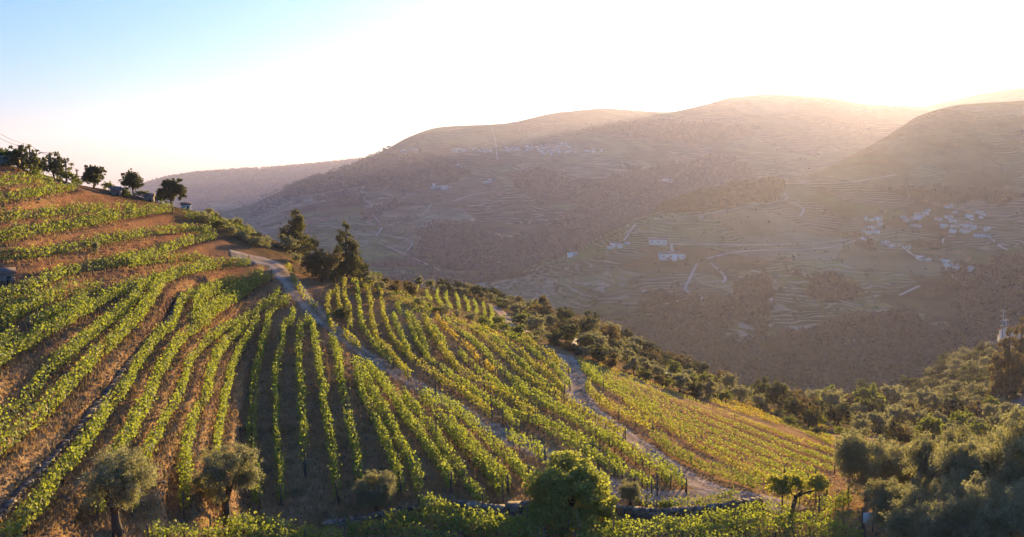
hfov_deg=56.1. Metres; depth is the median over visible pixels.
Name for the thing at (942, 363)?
shrub
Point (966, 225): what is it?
house
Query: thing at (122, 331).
vine row
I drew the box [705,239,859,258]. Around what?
hill road
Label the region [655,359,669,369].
oak tree
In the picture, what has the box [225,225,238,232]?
shrub
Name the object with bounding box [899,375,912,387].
shrub
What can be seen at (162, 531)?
vine row
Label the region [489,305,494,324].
vine row
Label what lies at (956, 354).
shrub
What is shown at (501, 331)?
shrub
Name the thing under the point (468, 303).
vine row
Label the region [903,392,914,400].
shrub
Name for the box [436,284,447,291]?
olive tree
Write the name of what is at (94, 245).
olive tree
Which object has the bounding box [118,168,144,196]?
oak tree
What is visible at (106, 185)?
shrub
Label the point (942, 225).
house
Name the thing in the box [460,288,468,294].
olive tree
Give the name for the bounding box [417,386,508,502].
vine row
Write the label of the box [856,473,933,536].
olive tree
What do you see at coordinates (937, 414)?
olive tree
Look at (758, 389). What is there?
oak tree
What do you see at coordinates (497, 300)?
shrub
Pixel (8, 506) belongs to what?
dry stone wall
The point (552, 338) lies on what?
oak tree
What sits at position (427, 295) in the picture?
vine row
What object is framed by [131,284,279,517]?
vine row
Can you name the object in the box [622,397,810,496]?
vine row
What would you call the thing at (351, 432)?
vine row
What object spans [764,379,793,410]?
oak tree
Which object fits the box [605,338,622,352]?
oak tree
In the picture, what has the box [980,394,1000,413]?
leafy tree
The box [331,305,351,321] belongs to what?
shrub
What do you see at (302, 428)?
vine row
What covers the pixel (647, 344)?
oak tree
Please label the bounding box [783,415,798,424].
shrub
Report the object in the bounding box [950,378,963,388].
shrub
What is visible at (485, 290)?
oak tree
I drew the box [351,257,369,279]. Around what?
oak tree
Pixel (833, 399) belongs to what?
olive tree
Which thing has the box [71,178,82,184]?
shrub
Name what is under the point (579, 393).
dirt track
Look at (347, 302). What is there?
vine row
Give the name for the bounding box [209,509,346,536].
vine row
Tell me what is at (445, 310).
shrub
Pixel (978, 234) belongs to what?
house
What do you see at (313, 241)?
oak tree
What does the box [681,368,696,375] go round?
olive tree
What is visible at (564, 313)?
oak tree
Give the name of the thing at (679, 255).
house
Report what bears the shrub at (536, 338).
on the hillside ground at (222, 243)
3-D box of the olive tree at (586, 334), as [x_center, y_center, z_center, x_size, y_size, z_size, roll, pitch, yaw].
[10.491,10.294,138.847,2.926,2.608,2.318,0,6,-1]
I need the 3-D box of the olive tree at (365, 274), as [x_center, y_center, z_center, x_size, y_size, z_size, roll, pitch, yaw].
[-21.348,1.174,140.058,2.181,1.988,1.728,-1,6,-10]
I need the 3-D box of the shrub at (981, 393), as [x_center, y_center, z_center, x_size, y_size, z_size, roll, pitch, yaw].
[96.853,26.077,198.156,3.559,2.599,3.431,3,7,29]
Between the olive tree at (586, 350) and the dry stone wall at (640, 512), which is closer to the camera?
the dry stone wall at (640, 512)
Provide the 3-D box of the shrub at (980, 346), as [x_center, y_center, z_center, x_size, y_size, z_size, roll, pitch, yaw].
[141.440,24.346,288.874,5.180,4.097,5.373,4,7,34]
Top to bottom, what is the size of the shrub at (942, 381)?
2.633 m
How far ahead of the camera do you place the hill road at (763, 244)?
1116.29 m
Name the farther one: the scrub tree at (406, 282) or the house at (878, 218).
the house at (878, 218)
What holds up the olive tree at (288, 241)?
on the hillside ground at (222, 243)
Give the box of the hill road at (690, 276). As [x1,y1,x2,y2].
[684,263,697,295]
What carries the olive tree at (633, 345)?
on the hillside ground at (222, 243)
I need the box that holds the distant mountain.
[210,94,936,288]
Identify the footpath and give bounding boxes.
[486,303,533,333]
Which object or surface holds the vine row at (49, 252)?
on the hillside ground at (222, 243)
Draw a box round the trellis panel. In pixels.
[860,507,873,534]
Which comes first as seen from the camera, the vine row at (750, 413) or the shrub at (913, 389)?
the vine row at (750, 413)
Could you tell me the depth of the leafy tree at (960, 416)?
140.89 m
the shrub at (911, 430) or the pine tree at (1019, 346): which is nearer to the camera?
the shrub at (911, 430)
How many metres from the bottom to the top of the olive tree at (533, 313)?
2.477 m
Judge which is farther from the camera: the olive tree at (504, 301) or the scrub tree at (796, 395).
the olive tree at (504, 301)
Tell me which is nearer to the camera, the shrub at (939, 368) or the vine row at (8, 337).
the vine row at (8, 337)
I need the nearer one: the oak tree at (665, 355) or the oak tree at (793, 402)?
the oak tree at (793, 402)
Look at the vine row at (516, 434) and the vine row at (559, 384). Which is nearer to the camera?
the vine row at (516, 434)
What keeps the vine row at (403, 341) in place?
on the hillside ground at (222, 243)
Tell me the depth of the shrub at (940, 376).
259.12 m
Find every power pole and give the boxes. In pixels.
[39,152,53,176]
[64,161,67,182]
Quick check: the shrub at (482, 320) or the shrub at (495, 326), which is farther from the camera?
the shrub at (482, 320)
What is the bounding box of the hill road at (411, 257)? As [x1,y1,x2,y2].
[377,242,441,270]
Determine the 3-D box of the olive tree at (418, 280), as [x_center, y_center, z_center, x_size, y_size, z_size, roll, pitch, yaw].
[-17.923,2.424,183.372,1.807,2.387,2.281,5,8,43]
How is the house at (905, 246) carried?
on the terraced hill
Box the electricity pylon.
[1000,310,1005,349]
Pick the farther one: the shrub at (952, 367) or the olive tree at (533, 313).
the shrub at (952, 367)
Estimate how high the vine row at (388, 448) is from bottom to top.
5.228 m
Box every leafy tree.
[511,310,530,324]
[519,444,627,531]
[667,359,681,373]
[685,373,696,382]
[697,372,714,383]
[718,389,732,401]
[816,383,835,409]
[852,383,888,411]
[914,412,943,438]
[944,409,968,431]
[955,408,974,421]
[967,419,987,439]
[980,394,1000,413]
[991,423,1005,437]
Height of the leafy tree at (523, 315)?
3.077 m
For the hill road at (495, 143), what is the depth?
3170.65 m
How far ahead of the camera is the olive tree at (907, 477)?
70.32 m
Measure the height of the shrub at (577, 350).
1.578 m
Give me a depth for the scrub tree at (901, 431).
123.72 m
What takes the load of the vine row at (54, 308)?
on the hillside ground at (222, 243)
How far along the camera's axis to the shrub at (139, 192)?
139.06 m
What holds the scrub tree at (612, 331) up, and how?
on the hillside ground at (222, 243)
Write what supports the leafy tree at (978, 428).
on the hillside ground at (222, 243)
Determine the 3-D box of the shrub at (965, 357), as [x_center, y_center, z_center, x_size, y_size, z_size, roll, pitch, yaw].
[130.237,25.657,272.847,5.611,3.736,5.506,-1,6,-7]
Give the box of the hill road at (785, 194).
[655,193,787,218]
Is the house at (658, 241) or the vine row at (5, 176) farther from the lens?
the house at (658, 241)
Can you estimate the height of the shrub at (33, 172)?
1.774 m
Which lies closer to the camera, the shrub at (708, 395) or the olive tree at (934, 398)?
the shrub at (708, 395)
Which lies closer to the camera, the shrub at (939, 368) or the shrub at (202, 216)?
the shrub at (202, 216)
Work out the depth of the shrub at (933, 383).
246.01 m
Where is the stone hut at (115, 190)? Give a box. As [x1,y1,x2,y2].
[109,186,121,195]
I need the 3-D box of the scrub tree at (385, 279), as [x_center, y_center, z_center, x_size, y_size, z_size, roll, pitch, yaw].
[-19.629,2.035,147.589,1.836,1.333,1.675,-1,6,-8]
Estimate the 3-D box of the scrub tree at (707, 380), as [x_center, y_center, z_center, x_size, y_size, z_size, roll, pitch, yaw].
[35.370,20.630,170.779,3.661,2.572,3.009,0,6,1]
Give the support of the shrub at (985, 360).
on the hillside ground at (222, 243)
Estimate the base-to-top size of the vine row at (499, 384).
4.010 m
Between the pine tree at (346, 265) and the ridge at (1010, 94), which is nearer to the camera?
the pine tree at (346, 265)
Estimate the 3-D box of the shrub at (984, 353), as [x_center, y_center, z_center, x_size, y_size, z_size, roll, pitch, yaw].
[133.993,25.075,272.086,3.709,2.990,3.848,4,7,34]
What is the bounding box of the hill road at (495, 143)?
[491,127,497,159]
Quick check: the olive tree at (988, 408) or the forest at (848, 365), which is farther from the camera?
the forest at (848, 365)
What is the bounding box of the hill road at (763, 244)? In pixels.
[667,237,858,244]
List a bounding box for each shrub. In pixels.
[0,148,16,162]
[28,169,42,179]
[29,157,48,170]
[54,168,80,180]
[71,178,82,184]
[100,180,114,190]
[121,186,131,196]
[134,189,148,196]
[154,194,163,202]
[197,212,210,222]
[204,207,213,213]
[212,220,225,228]
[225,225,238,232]
[231,219,244,229]
[234,231,245,237]
[241,235,250,241]
[248,236,265,246]
[261,234,271,247]
[290,251,303,263]
[329,267,341,280]
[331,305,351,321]
[411,296,425,304]
[429,306,443,312]
[440,304,449,314]
[451,309,461,317]
[462,311,477,321]
[477,315,490,324]
[478,323,492,329]
[489,323,498,329]
[492,315,506,323]
[494,296,502,302]
[495,302,507,308]
[498,322,514,330]
[500,328,510,336]
[506,332,522,339]
[512,322,525,333]
[525,334,542,343]
[543,330,551,338]
[552,340,563,346]
[574,346,583,354]
[621,364,631,371]
[658,497,678,509]
[662,377,672,385]
[693,391,703,397]
[703,393,711,398]
[755,402,769,412]
[773,409,782,414]
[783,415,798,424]
[786,412,797,419]
[809,425,828,432]
[819,414,828,424]
[833,425,849,434]
[871,426,885,436]
[874,434,892,445]
[892,436,904,443]
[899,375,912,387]
[901,424,914,434]
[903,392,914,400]
[908,387,916,393]
[911,377,921,382]
[911,381,922,388]
[919,379,937,391]
[920,376,934,382]
[924,366,934,371]
[927,370,936,376]
[930,433,942,443]
[931,364,944,373]
[932,373,946,379]
[933,385,943,392]
[934,359,953,368]
[935,383,955,394]
[937,353,951,361]
[938,377,949,384]
[943,393,951,398]
[945,357,961,365]
[945,372,959,380]
[946,364,959,369]
[948,351,963,361]
[948,369,960,373]
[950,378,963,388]
[950,384,958,393]
[954,375,966,383]
[956,390,966,395]
[957,346,972,355]
[959,362,978,370]
[960,353,977,362]
[960,358,976,365]
[962,365,985,377]
[962,374,976,383]
[963,381,981,394]
[964,380,978,386]
[971,350,982,357]
[971,395,983,403]
[972,342,989,352]
[972,374,987,382]
[972,388,986,399]
[973,383,987,390]
[977,351,987,358]
[977,370,993,381]
[978,356,991,366]
[984,347,997,353]
[985,341,996,349]
[994,394,1012,405]
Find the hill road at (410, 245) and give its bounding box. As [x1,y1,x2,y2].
[397,236,412,252]
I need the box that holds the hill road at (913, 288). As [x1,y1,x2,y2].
[898,285,919,294]
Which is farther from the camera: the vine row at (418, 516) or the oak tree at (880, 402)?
the oak tree at (880, 402)
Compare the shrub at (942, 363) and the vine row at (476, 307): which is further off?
the shrub at (942, 363)
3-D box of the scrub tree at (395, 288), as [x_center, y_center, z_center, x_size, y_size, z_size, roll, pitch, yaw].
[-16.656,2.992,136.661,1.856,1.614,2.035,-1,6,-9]
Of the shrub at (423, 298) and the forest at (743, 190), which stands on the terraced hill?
the forest at (743, 190)
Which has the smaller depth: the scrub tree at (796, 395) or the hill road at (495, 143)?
the scrub tree at (796, 395)
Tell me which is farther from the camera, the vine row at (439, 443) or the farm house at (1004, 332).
the farm house at (1004, 332)
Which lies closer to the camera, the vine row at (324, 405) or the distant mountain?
the vine row at (324, 405)
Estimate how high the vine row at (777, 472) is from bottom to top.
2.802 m
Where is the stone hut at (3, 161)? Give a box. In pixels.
[0,156,20,165]
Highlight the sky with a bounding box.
[0,0,1023,191]
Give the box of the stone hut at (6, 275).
[0,267,15,283]
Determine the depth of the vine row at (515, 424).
89.50 m
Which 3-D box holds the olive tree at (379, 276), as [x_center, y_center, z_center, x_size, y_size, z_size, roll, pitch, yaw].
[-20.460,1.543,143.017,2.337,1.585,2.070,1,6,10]
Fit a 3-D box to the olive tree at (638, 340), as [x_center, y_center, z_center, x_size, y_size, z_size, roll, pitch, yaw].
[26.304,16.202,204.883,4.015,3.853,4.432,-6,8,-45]
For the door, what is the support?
in the stone hut at (6, 275)
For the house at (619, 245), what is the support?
on the terraced hill
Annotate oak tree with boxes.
[1,144,40,171]
[40,151,73,176]
[80,165,106,187]
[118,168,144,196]
[155,178,186,205]
[299,243,343,282]
[303,234,319,253]
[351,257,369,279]
[435,278,442,287]
[440,279,451,285]
[444,283,453,292]
[452,280,462,288]
[468,284,482,296]
[480,286,488,293]
[486,286,499,294]
[497,291,506,299]
[538,308,555,317]
[546,329,564,345]
[556,306,574,324]
[558,323,579,340]
[560,317,574,334]
[563,306,574,317]
[577,310,600,332]
[577,334,595,347]
[588,343,608,361]
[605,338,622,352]
[617,328,633,339]
[632,348,651,357]
[637,339,660,353]
[638,368,652,380]
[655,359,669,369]
[660,353,672,366]
[663,372,674,384]
[682,362,697,371]
[685,376,705,394]
[690,360,710,374]
[750,376,770,404]
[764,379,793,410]
[782,396,803,416]
[802,409,822,427]
[808,399,825,413]
[821,401,851,427]
[855,378,881,402]
[860,399,880,413]
[875,399,889,419]
[884,418,901,436]
[937,392,965,419]
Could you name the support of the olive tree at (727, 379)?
on the hillside ground at (222, 243)
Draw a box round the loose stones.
[0,185,900,536]
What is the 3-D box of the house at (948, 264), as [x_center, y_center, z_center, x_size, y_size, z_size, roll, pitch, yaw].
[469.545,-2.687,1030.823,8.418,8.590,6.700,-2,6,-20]
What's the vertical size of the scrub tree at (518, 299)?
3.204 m
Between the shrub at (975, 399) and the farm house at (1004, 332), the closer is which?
the shrub at (975, 399)
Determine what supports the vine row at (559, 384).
on the hillside ground at (222, 243)
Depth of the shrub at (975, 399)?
192.96 m
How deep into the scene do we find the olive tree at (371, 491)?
67.08 m
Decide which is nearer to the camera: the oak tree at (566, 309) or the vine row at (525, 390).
the vine row at (525, 390)
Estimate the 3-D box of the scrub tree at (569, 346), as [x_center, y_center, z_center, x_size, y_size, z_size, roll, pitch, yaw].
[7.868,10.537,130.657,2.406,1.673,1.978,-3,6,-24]
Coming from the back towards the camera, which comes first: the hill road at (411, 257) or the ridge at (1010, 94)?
the ridge at (1010, 94)
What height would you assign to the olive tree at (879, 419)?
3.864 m
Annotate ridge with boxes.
[121,160,356,213]
[927,87,1023,109]
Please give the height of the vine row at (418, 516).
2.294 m
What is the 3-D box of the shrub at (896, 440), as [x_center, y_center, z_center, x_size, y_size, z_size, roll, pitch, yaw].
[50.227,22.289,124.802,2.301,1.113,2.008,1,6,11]
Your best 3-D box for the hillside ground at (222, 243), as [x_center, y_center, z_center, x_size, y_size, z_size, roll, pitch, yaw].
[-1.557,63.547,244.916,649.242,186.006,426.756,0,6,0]
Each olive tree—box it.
[78,443,161,536]
[89,241,99,254]
[188,440,267,526]
[281,233,300,252]
[350,468,398,510]
[358,270,372,280]
[363,275,377,286]
[371,274,381,281]
[372,280,387,290]
[413,275,423,285]
[423,279,434,289]
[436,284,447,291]
[453,287,462,293]
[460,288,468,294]
[462,282,470,290]
[476,292,485,299]
[484,292,496,302]
[500,299,510,304]
[507,295,515,300]
[508,302,527,317]
[522,300,533,311]
[522,315,548,335]
[528,310,540,317]
[540,313,559,327]
[575,331,591,341]
[575,346,591,357]
[590,331,605,337]
[594,335,608,347]
[597,321,622,334]
[605,346,623,358]
[617,478,640,504]
[619,347,636,363]
[622,341,642,351]
[623,335,645,344]
[627,355,642,373]
[638,356,647,364]
[641,361,653,370]
[650,363,668,374]
[667,372,691,391]
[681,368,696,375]
[702,377,718,394]
[705,385,724,397]
[718,372,738,389]
[727,385,753,402]
[750,393,765,406]
[805,389,820,401]
[816,386,844,420]
[830,427,912,500]
[837,391,848,402]
[848,402,867,415]
[849,411,867,420]
[850,417,872,435]
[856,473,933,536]
[867,409,893,429]
[878,473,975,536]
[879,383,908,407]
[884,403,912,426]
[887,439,920,487]
[898,420,981,494]
[905,408,935,432]
[906,498,1011,536]
[913,386,936,407]
[923,434,1019,498]
[924,392,943,411]
[932,411,949,424]
[940,420,957,436]
[940,471,1023,536]
[960,395,976,407]
[967,416,988,426]
[979,429,999,456]
[981,403,1001,420]
[982,404,1023,497]
[987,412,1006,426]
[998,401,1020,415]
[1001,419,1014,432]
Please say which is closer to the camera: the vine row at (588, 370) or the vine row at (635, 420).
the vine row at (635, 420)
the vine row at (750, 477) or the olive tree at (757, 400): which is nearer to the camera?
the vine row at (750, 477)
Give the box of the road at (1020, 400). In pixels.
[1007,377,1023,409]
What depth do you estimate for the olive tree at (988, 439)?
61.98 m
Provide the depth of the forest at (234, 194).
5216.46 m
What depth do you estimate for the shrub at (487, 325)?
132.69 m
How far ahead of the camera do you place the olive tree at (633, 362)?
132.53 m
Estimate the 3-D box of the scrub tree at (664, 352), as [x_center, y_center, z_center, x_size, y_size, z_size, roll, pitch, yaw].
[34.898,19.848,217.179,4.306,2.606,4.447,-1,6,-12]
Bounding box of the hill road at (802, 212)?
[786,201,804,215]
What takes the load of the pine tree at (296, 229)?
on the hillside ground at (222, 243)
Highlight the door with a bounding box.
[7,276,10,283]
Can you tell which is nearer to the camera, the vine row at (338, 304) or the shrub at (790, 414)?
the vine row at (338, 304)
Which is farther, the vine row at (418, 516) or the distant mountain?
the distant mountain
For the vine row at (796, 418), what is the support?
on the hillside ground at (222, 243)
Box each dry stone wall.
[0,290,182,522]
[321,504,431,527]
[454,499,531,518]
[610,496,764,519]
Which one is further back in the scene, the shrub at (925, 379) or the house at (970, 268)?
the house at (970, 268)
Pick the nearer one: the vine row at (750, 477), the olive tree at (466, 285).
the vine row at (750, 477)
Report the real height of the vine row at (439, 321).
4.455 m
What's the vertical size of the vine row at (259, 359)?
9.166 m
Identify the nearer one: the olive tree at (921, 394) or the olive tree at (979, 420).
the olive tree at (979, 420)
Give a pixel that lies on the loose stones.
(334, 419)
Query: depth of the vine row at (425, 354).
90.15 m
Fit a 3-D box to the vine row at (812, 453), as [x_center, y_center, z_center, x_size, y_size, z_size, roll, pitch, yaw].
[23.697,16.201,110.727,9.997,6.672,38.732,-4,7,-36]
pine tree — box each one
[277,208,314,253]
[332,220,363,278]
[985,327,1023,400]
[1002,317,1023,371]
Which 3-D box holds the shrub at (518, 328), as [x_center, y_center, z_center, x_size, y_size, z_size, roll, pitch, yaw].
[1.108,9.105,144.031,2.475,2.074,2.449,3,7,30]
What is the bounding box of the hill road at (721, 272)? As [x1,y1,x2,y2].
[710,263,726,282]
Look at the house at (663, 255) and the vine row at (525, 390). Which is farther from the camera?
the house at (663, 255)
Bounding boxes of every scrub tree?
[381,278,389,283]
[388,284,399,292]
[402,280,413,291]
[405,284,418,296]
[507,296,523,305]
[530,294,553,315]
[545,322,560,334]
[563,339,578,350]
[599,324,622,344]
[601,352,619,367]
[647,351,662,363]
[653,375,665,384]
[659,350,675,358]
[673,354,692,368]
[704,378,721,386]
[716,369,730,382]
[782,390,802,410]
[792,388,809,403]
[797,402,820,425]
[842,393,859,405]
[893,426,914,443]
[904,399,919,423]
[917,406,935,414]
[963,400,987,423]
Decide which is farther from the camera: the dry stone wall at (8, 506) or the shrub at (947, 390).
the shrub at (947, 390)
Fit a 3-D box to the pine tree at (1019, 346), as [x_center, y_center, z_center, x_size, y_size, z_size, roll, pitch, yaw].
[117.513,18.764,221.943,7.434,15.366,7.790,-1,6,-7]
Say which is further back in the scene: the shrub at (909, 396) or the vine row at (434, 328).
the shrub at (909, 396)
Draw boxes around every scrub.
[218,166,811,281]
[427,209,1023,352]
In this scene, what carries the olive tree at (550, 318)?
on the hillside ground at (222, 243)
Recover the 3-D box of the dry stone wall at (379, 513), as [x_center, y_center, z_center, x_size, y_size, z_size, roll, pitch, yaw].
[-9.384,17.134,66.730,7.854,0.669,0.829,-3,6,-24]
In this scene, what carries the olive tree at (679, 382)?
on the hillside ground at (222, 243)
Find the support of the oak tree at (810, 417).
on the hillside ground at (222, 243)
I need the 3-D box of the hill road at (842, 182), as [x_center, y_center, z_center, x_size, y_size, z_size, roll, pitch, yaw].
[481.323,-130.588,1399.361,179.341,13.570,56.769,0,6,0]
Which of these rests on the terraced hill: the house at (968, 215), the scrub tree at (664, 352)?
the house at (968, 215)
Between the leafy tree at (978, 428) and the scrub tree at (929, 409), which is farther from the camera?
the scrub tree at (929, 409)
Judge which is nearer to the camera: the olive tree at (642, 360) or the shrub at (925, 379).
the olive tree at (642, 360)
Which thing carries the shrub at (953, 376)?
on the hillside ground at (222, 243)
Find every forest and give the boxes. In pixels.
[129,157,365,189]
[130,157,362,209]
[278,107,890,288]
[507,183,1023,399]
[655,176,785,211]
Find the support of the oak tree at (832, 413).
on the hillside ground at (222, 243)
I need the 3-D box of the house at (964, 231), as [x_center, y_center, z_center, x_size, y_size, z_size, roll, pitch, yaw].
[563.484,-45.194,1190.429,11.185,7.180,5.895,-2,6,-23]
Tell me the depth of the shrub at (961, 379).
234.72 m
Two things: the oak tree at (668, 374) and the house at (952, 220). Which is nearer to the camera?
the oak tree at (668, 374)
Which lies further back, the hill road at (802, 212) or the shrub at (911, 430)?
the hill road at (802, 212)
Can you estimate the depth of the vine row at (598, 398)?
102.34 m
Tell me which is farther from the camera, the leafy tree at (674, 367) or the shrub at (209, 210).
the leafy tree at (674, 367)
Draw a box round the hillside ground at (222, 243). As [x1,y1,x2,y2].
[0,165,1023,536]
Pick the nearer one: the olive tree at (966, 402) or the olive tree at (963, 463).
the olive tree at (963, 463)
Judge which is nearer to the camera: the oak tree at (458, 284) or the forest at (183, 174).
the oak tree at (458, 284)
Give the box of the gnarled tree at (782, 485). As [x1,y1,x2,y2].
[764,471,830,513]
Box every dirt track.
[229,249,807,513]
[556,353,740,495]
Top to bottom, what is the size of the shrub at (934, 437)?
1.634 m
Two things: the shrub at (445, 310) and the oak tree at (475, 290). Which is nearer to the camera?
the shrub at (445, 310)
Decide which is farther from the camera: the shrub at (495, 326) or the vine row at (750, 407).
the vine row at (750, 407)
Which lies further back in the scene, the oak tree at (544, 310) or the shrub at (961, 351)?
the shrub at (961, 351)
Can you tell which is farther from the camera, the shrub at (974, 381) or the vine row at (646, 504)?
the shrub at (974, 381)
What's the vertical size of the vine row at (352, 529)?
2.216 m
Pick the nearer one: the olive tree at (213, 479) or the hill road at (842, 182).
the olive tree at (213, 479)
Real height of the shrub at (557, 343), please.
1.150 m
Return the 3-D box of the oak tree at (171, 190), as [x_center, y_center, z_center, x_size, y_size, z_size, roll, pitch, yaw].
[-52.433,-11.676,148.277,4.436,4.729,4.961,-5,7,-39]
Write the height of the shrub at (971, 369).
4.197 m
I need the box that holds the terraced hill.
[453,100,1023,385]
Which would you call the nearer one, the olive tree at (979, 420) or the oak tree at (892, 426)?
the oak tree at (892, 426)
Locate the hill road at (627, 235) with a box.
[623,224,635,239]
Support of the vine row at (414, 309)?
on the hillside ground at (222, 243)
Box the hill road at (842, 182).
[785,174,895,183]
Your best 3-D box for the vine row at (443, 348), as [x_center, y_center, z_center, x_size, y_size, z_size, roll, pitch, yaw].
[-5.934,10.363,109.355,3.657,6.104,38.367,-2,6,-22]
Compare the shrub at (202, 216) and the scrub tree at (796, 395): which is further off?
the scrub tree at (796, 395)
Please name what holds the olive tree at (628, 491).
on the hillside ground at (222, 243)
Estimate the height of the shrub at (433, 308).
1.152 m
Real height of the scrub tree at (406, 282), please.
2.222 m
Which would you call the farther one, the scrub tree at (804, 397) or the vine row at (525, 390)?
the scrub tree at (804, 397)
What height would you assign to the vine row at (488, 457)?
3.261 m
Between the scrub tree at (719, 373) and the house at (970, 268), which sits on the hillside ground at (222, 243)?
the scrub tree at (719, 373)
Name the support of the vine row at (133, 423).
on the hillside ground at (222, 243)
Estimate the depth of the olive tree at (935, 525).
52.19 m
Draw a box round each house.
[142,193,154,201]
[180,202,191,210]
[567,251,577,257]
[610,242,619,247]
[617,243,622,248]
[648,238,667,245]
[658,251,680,259]
[671,252,685,260]
[869,229,879,233]
[874,216,881,220]
[886,242,895,247]
[902,245,909,248]
[913,214,921,219]
[915,254,923,259]
[940,223,945,227]
[941,258,950,262]
[944,262,953,267]
[948,218,956,222]
[949,228,956,232]
[961,229,970,233]
[963,223,970,227]
[965,213,973,218]
[967,266,973,271]
[973,233,984,236]
[997,325,1023,349]
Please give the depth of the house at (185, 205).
150.28 m
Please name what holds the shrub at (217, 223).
on the hillside ground at (222, 243)
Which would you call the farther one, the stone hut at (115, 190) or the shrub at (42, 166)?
the stone hut at (115, 190)
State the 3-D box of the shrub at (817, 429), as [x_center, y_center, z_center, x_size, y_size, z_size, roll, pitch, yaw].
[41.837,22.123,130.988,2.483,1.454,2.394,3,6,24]
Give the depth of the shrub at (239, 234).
138.79 m
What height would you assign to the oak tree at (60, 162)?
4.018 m
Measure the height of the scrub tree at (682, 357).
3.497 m
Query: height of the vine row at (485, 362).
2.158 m
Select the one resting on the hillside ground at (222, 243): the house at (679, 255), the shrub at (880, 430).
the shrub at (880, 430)
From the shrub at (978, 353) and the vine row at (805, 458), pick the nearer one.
the vine row at (805, 458)
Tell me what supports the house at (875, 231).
on the terraced hill
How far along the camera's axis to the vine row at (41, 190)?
112.76 m
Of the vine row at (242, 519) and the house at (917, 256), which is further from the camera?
the house at (917, 256)
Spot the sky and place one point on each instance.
(152, 88)
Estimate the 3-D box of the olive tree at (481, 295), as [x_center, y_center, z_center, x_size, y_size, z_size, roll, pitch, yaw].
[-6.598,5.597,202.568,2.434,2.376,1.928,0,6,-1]
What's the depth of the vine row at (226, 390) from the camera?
85.01 m
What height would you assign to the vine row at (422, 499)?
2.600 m
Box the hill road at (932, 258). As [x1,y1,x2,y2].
[906,250,965,281]
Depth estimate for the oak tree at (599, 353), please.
128.73 m
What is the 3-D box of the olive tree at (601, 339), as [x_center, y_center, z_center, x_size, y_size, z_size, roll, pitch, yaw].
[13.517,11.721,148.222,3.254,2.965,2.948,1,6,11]
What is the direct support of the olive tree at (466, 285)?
on the hillside ground at (222, 243)
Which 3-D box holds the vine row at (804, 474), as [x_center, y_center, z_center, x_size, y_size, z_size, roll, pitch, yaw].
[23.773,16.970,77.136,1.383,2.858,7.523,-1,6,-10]
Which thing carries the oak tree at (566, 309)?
on the hillside ground at (222, 243)
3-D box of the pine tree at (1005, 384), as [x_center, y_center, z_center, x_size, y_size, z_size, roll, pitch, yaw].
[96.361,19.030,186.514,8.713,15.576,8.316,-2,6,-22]
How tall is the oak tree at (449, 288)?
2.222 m
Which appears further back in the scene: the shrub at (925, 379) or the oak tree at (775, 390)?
the shrub at (925, 379)
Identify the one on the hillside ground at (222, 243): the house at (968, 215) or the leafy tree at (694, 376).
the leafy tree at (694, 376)
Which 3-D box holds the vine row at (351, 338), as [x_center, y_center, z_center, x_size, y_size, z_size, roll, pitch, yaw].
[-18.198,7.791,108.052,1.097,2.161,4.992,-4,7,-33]
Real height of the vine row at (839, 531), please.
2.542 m
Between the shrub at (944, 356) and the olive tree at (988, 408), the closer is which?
the olive tree at (988, 408)
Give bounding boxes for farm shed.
[984,338,998,349]
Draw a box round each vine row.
[0,171,57,186]
[0,180,77,203]
[0,200,137,220]
[0,201,173,241]
[0,221,212,261]
[0,228,216,302]
[0,255,251,454]
[0,266,263,536]
[0,269,160,431]
[0,273,145,365]
[0,275,103,330]
[0,283,42,316]
[0,323,18,351]
[23,289,90,330]
[89,269,275,520]
[125,250,210,269]
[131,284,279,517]
[144,518,192,536]
[173,317,249,518]
[179,517,307,536]
[183,208,251,234]
[186,277,254,324]
[190,275,250,316]
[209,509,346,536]
[211,313,260,505]
[245,293,290,509]
[269,303,295,505]
[284,260,317,313]
[293,316,309,476]
[302,311,341,503]
[324,282,339,333]
[328,332,364,479]
[334,289,342,313]
[340,274,353,332]
[340,327,361,349]
[344,515,462,536]
[349,351,457,492]
[350,276,393,368]
[352,358,408,496]
[357,361,424,497]
[360,278,413,381]
[364,278,492,420]
[382,505,546,536]
[387,289,431,314]
[391,310,411,357]
[395,296,421,312]
[395,299,402,313]
[399,386,491,504]
[402,308,653,493]
[408,311,429,353]
[415,491,615,536]
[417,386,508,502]
[421,310,539,420]
[424,312,448,347]
[425,289,431,300]
[428,387,531,480]
[433,311,481,365]
[434,287,443,305]
[442,312,688,493]
[443,410,511,494]
[444,290,452,308]
[450,313,626,439]
[454,291,460,308]
[457,346,539,412]
[463,295,470,311]
[469,321,555,393]
[473,297,478,313]
[480,325,567,394]
[481,301,486,316]
[482,358,496,376]
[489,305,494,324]
[502,408,519,431]
[503,327,572,389]
[505,424,548,465]
[511,380,672,489]
[520,332,570,375]
[532,410,625,472]
[574,355,834,453]
[574,504,864,536]
[576,496,794,536]
[577,359,835,463]
[579,360,604,388]
[580,363,835,471]
[583,367,817,472]
[583,375,655,430]
[586,371,811,478]
[589,375,811,490]
[618,407,655,434]
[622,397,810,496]
[634,486,658,508]
[649,429,766,490]
[670,485,739,506]
[690,516,865,536]
[694,393,833,444]
[717,400,779,424]
[724,399,761,411]
[737,405,835,441]
[747,401,827,427]
[765,413,831,436]
[778,487,817,508]
[782,465,831,494]
[813,485,855,513]
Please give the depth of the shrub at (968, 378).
229.51 m
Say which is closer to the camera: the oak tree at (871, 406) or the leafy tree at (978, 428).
the leafy tree at (978, 428)
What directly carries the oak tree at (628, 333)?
on the hillside ground at (222, 243)
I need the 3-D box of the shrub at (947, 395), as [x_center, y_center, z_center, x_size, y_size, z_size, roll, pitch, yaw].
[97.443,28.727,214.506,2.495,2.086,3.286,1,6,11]

